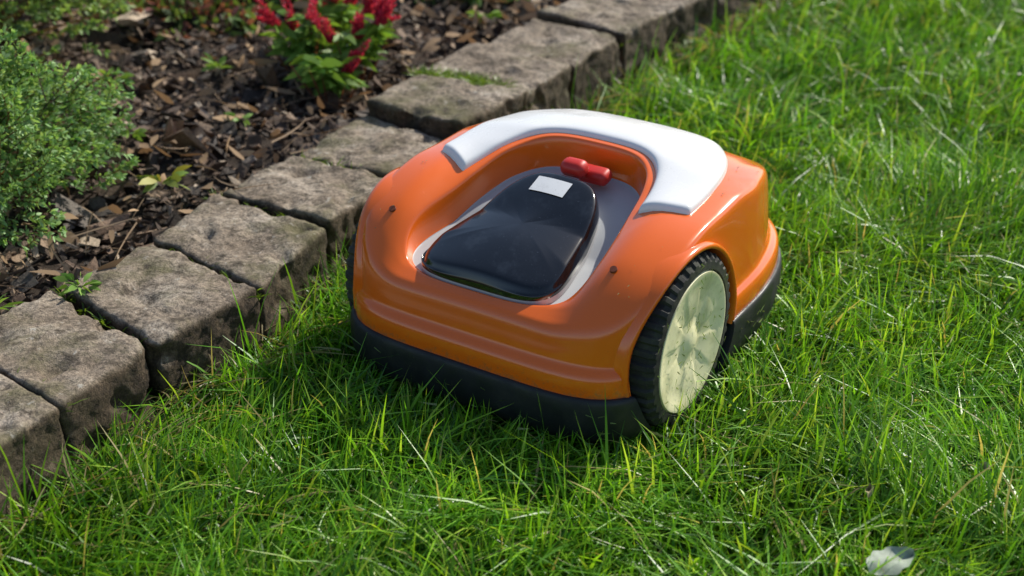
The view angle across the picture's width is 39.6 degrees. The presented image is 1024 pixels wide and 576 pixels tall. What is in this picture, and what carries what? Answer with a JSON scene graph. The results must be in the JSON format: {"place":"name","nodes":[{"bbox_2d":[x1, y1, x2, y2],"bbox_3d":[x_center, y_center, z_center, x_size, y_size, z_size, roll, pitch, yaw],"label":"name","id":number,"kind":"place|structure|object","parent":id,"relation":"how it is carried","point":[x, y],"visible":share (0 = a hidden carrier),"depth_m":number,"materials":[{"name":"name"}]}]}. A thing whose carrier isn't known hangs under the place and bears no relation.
{"place":"outdoors","nodes":[
{"label":"outdoors","id":0,"kind":"place"},
{"bbox_2d":[0,0,568,314],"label":"flower bed ground","id":1,"kind":"structure","parent":0,"point":[78,198],"depth_m":2.31,"materials":[{"name":"brown wood"}]},
{"bbox_2d":[0,293,22,309],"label":"weed","id":2,"kind":"object","parent":1,"relation":"on","point":[11,303],"visible":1,"depth_m":1.68,"materials":[{"name":"green plant"}]},
{"bbox_2d":[0,0,131,59],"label":"shrub","id":3,"kind":"object","parent":1,"relation":"on","point":[32,7],"visible":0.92,"depth_m":2.39,"materials":[{"name":"green plant"}]},
{"bbox_2d":[0,26,138,254],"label":"shrub","id":4,"kind":"object","parent":1,"relation":"on","point":[22,119],"visible":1,"depth_m":1.91,"materials":[{"name":"green plant"}]},
{"bbox_2d":[54,272,101,295],"bbox_3d":[-0.519,-0.007,1.701,0.061,0.016,0.060,0,28,0],"label":"weed","id":5,"kind":"object","parent":1,"relation":"on","point":[64,277],"visible":1,"depth_m":1.70,"materials":[{"name":"green plant"}]},
{"bbox_2d":[98,67,134,85],"bbox_3d":[-0.658,-0.349,2.360,0.068,0.019,0.077,0,28,0],"label":"weed","id":6,"kind":"object","parent":1,"relation":"on","point":[126,75],"visible":0.56,"depth_m":2.37,"materials":[{"name":"green plant"}]},
{"bbox_2d":[119,128,146,141],"bbox_3d":[-0.575,-0.237,2.164,0.043,0.014,0.050,0,28,0],"label":"weed","id":7,"kind":"object","parent":1,"relation":"on","point":[140,131],"visible":0.85,"depth_m":2.16,"materials":[{"name":"green plant"}]},
{"bbox_2d":[137,165,191,192],"bbox_3d":[-0.489,-0.152,1.985,0.086,0.023,0.066,0,28,0],"label":"weed","id":8,"kind":"object","parent":1,"relation":"on","point":[149,182],"visible":1,"depth_m":1.98,"materials":[{"name":"green plant"}]},
{"bbox_2d":[100,0,284,40],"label":"ground cover plant","id":9,"kind":"object","parent":1,"relation":"on","point":[185,12],"visible":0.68,"depth_m":2.66,"materials":[{"name":"green plant"}]},
{"bbox_2d":[202,53,231,70],"bbox_3d":[-0.502,-0.386,2.424,0.060,0.030,0.051,0,28,0],"label":"weed","id":10,"kind":"object","parent":1,"relation":"on","point":[222,60],"visible":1,"depth_m":2.42,"materials":[{"name":"green plant"}]},
{"bbox_2d":[224,112,251,125],"bbox_3d":[-0.428,-0.264,2.212,0.046,0.012,0.050,0,28,0],"label":"weed","id":11,"kind":"object","parent":1,"relation":"on","point":[237,119],"visible":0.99,"depth_m":2.22,"materials":[{"name":"green plant"}]},
{"bbox_2d":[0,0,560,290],"bbox_3d":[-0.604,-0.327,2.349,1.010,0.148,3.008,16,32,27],"label":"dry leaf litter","id":12,"kind":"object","parent":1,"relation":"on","point":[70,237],"visible":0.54,"depth_m":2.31,"materials":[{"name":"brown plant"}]},
{"bbox_2d":[255,0,344,73],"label":"red flower plant","id":13,"kind":"object","parent":1,"relation":"on","point":[307,37],"visible":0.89,"depth_m":2.41,"materials":[{"name":"green plant"}]},
{"bbox_2d":[239,0,360,16],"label":"ground cover plant","id":14,"kind":"object","parent":1,"relation":"on","point":[275,7],"visible":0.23,"depth_m":2.76,"materials":[{"name":"green plant"}]},
{"bbox_2d":[282,37,370,109],"bbox_3d":[-0.304,-0.359,2.364,0.149,0.116,0.130,0,28,0],"label":"red flower plant","id":15,"kind":"object","parent":1,"relation":"on","point":[325,72],"visible":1,"depth_m":2.34,"materials":[{"name":"green plant"}]},
{"bbox_2d":[311,0,366,32],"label":"red flower plant","id":16,"kind":"object","parent":1,"relation":"on","point":[343,11],"visible":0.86,"depth_m":2.52,"materials":[{"name":"green plant"}]},
{"bbox_2d":[309,0,400,82],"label":"red flower plant","id":17,"kind":"object","parent":1,"relation":"on","point":[359,33],"visible":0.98,"depth_m":2.39,"materials":[{"name":"green plant"}]},
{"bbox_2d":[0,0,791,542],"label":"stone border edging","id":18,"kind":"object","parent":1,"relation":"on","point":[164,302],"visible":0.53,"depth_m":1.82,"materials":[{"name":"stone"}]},
{"bbox_2d":[415,0,505,8],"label":"ground cover plant","id":19,"kind":"object","parent":1,"relation":"on","point":[473,2],"visible":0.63,"depth_m":2.84,"materials":[{"name":"green plant"}]},
{"bbox_2d":[466,10,501,22],"bbox_3d":[-0.050,-0.516,2.684,0.075,0.018,0.068,0,28,0],"label":"weed","id":20,"kind":"object","parent":1,"relation":"on","point":[497,13],"visible":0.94,"depth_m":2.69,"materials":[{"name":"green plant"}]},
{"bbox_2d":[0,0,1023,575],"bbox_3d":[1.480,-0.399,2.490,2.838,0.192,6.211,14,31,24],"label":"grass","id":21,"kind":"structure","parent":0,"point":[850,446],"depth_m":1.58,"materials":[{"name":"green plant"}]},
{"bbox_2d":[345,109,781,443],"bbox_3d":[0.092,-0.061,1.768,0.431,0.256,0.552,17,32,28],"label":"robot lawn mower","id":22,"kind":"object","parent":21,"relation":"on","point":[566,265],"visible":1,"depth_m":1.62,"materials":[{"name":"orange plastic"}]},
{"bbox_2d":[865,484,873,497],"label":"fallen leaf","id":23,"kind":"object","parent":21,"relation":"on","point":[868,490],"visible":1,"depth_m":1.43,"materials":[{"name":"brown plant"}]},
{"bbox_2d":[866,546,914,575],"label":"fallen leaf","id":24,"kind":"object","parent":21,"relation":"on","point":[894,566],"visible":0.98,"depth_m":1.33,"materials":[{"name":"white plant"}]},
{"bbox_2d":[980,462,992,472],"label":"fallen leaf","id":25,"kind":"object","parent":21,"relation":"on","point":[985,465],"visible":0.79,"depth_m":1.47,"materials":[{"name":"plant"}]}
]}

